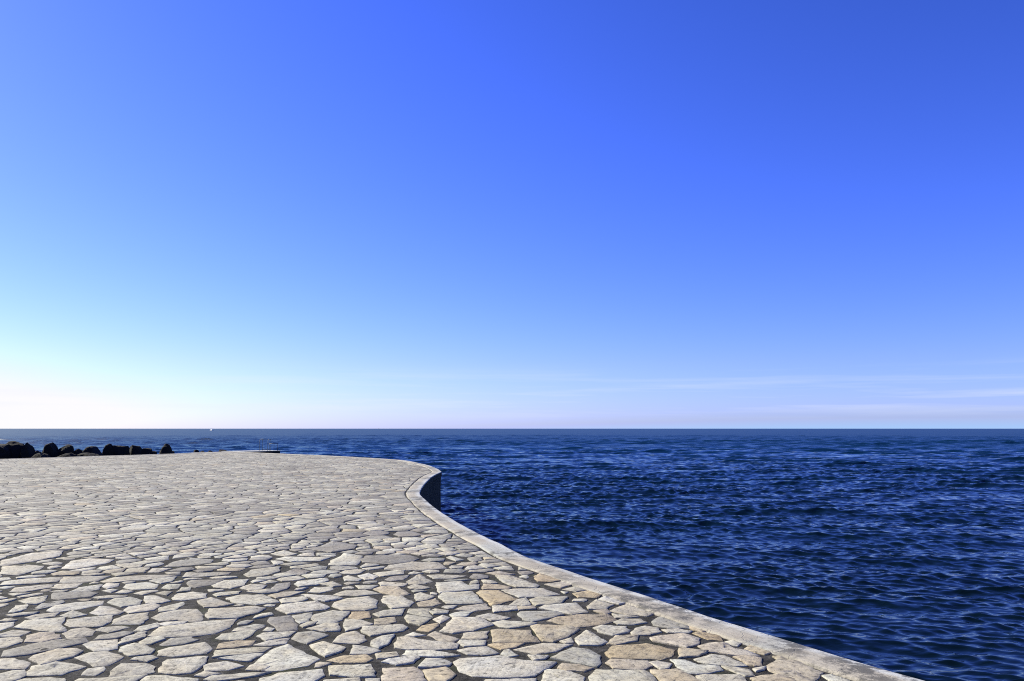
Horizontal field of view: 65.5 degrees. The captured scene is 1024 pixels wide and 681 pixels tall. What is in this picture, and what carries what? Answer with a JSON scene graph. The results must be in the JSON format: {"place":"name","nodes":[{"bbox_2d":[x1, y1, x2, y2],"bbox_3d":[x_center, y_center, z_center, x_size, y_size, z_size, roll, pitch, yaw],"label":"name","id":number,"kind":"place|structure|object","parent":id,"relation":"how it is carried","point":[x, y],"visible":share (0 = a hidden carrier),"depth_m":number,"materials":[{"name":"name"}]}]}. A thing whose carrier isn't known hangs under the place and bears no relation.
{"place":"outdoors","nodes":[
{"label":"outdoors","id":0,"kind":"place"},
{"bbox_2d":[0,452,851,680],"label":"pavement","id":1,"kind":"structure","parent":0,"point":[223,566],"depth_m":7.79,"materials":[{"name":"stone"}]},
{"bbox_2d":[0,429,1023,680],"bbox_3d":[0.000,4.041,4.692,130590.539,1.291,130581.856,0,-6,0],"label":"sea","id":2,"kind":"structure","parent":0,"point":[898,551],"depth_m":32.12,"materials":[{"name":"liquid"}]},
{"bbox_2d":[0,444,10,458],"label":"boulder","id":3,"kind":"object","parent":2,"relation":"in","point":[5,453],"visible":0.63,"depth_m":44.89,"materials":[{"name":"grey stone"}]},
{"bbox_2d":[6,441,24,458],"bbox_3d":[-28.702,7.529,45.805,1.640,3.499,1.268,0,-6,0],"label":"boulder","id":4,"kind":"object","parent":2,"relation":"in","point":[15,448],"visible":0.3,"depth_m":45.55,"materials":[{"name":"grey stone"}]},
{"bbox_2d":[20,442,34,457],"bbox_3d":[-27.686,7.535,45.486,0.657,3.417,0.820,0,-6,0],"label":"boulder","id":5,"kind":"object","parent":2,"relation":"in","point":[28,450],"visible":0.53,"depth_m":45.31,"materials":[{"name":"grey stone"}]},
{"bbox_2d":[31,453,50,457],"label":"boulder","id":6,"kind":"object","parent":2,"relation":"in","point":[40,455],"visible":0.2,"depth_m":44.68,"materials":[{"name":"grey stone"}]},
{"bbox_2d":[42,442,58,456],"bbox_3d":[-27.318,7.720,47.035,1.002,3.389,0.895,0,-6,0],"label":"boulder","id":7,"kind":"object","parent":2,"relation":"in","point":[50,449],"visible":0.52,"depth_m":46.83,"materials":[{"name":"grey stone"}]},
{"bbox_2d":[57,444,73,455],"bbox_3d":[-26.857,7.856,47.654,1.522,3.255,1.180,0,-6,0],"label":"boulder","id":8,"kind":"object","parent":2,"relation":"in","point":[68,448],"visible":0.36,"depth_m":47.37,"materials":[{"name":"grey stone"}]},
{"bbox_2d":[58,453,78,456],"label":"boulder","id":9,"kind":"object","parent":2,"relation":"in","point":[69,455],"visible":0.18,"depth_m":46.28,"materials":[{"name":"grey stone"}]},
{"bbox_2d":[74,449,82,454],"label":"boulder","id":10,"kind":"object","parent":2,"relation":"in","point":[77,451],"visible":0.15,"depth_m":47.93,"materials":[{"name":"grey stone"}]},
{"bbox_2d":[78,452,99,456],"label":"boulder","id":11,"kind":"object","parent":2,"relation":"in","point":[87,454],"visible":0.16,"depth_m":47.13,"materials":[{"name":"grey stone"}]},
{"bbox_2d":[82,446,103,455],"bbox_3d":[-25.586,7.993,48.394,1.732,3.145,1.364,0,-6,0],"label":"boulder","id":12,"kind":"object","parent":2,"relation":"in","point":[93,449],"visible":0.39,"depth_m":48.18,"materials":[{"name":"grey stone"}]},
{"bbox_2d":[102,443,113,455],"bbox_3d":[-25.209,8.059,49.611,0.756,3.280,0.832,-5,-8,37],"label":"boulder","id":13,"kind":"object","parent":2,"relation":"in","point":[108,450],"visible":0.39,"depth_m":49.48,"materials":[{"name":"grey stone"}]},
{"bbox_2d":[112,445,129,454],"bbox_3d":[-24.682,8.164,50.002,1.294,3.159,1.041,0,-6,0],"label":"boulder","id":14,"kind":"object","parent":2,"relation":"in","point":[120,450],"visible":0.35,"depth_m":49.77,"materials":[{"name":"grey stone"}]},
{"bbox_2d":[129,445,141,454],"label":"boulder","id":15,"kind":"object","parent":2,"relation":"in","point":[135,450],"visible":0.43,"depth_m":50.62,"materials":[{"name":"grey stone"}]},
{"bbox_2d":[142,448,152,454],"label":"boulder","id":16,"kind":"object","parent":2,"relation":"in","point":[145,451],"visible":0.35,"depth_m":51.48,"materials":[{"name":"grey stone"}]},
{"bbox_2d":[159,444,172,453],"bbox_3d":[-22.710,8.374,52.191,0.854,3.223,0.945,0,-6,0],"label":"boulder","id":17,"kind":"object","parent":2,"relation":"in","point":[166,449],"visible":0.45,"depth_m":52.05,"materials":[{"name":"grey stone"}]},
{"bbox_2d":[0,0,1023,428],"label":"sky","id":18,"kind":"structure","parent":0,"point":[215,214],"materials":[{"name":"blue"}]},
{"label":"seabed","id":19,"kind":"structure","parent":0,"visible":0},
{"bbox_2d":[222,450,279,452],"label":"jetty","id":20,"kind":"object","parent":19,"relation":"on","point":[266,451],"visible":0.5,"depth_m":57.30,"materials":[{"name":"concrete"}]},
{"bbox_2d":[15,452,923,680],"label":"sea wall","id":21,"kind":"structure","parent":19,"relation":"on","point":[423,493],"depth_m":7.26,"materials":[{"name":"concrete"}]}
]}

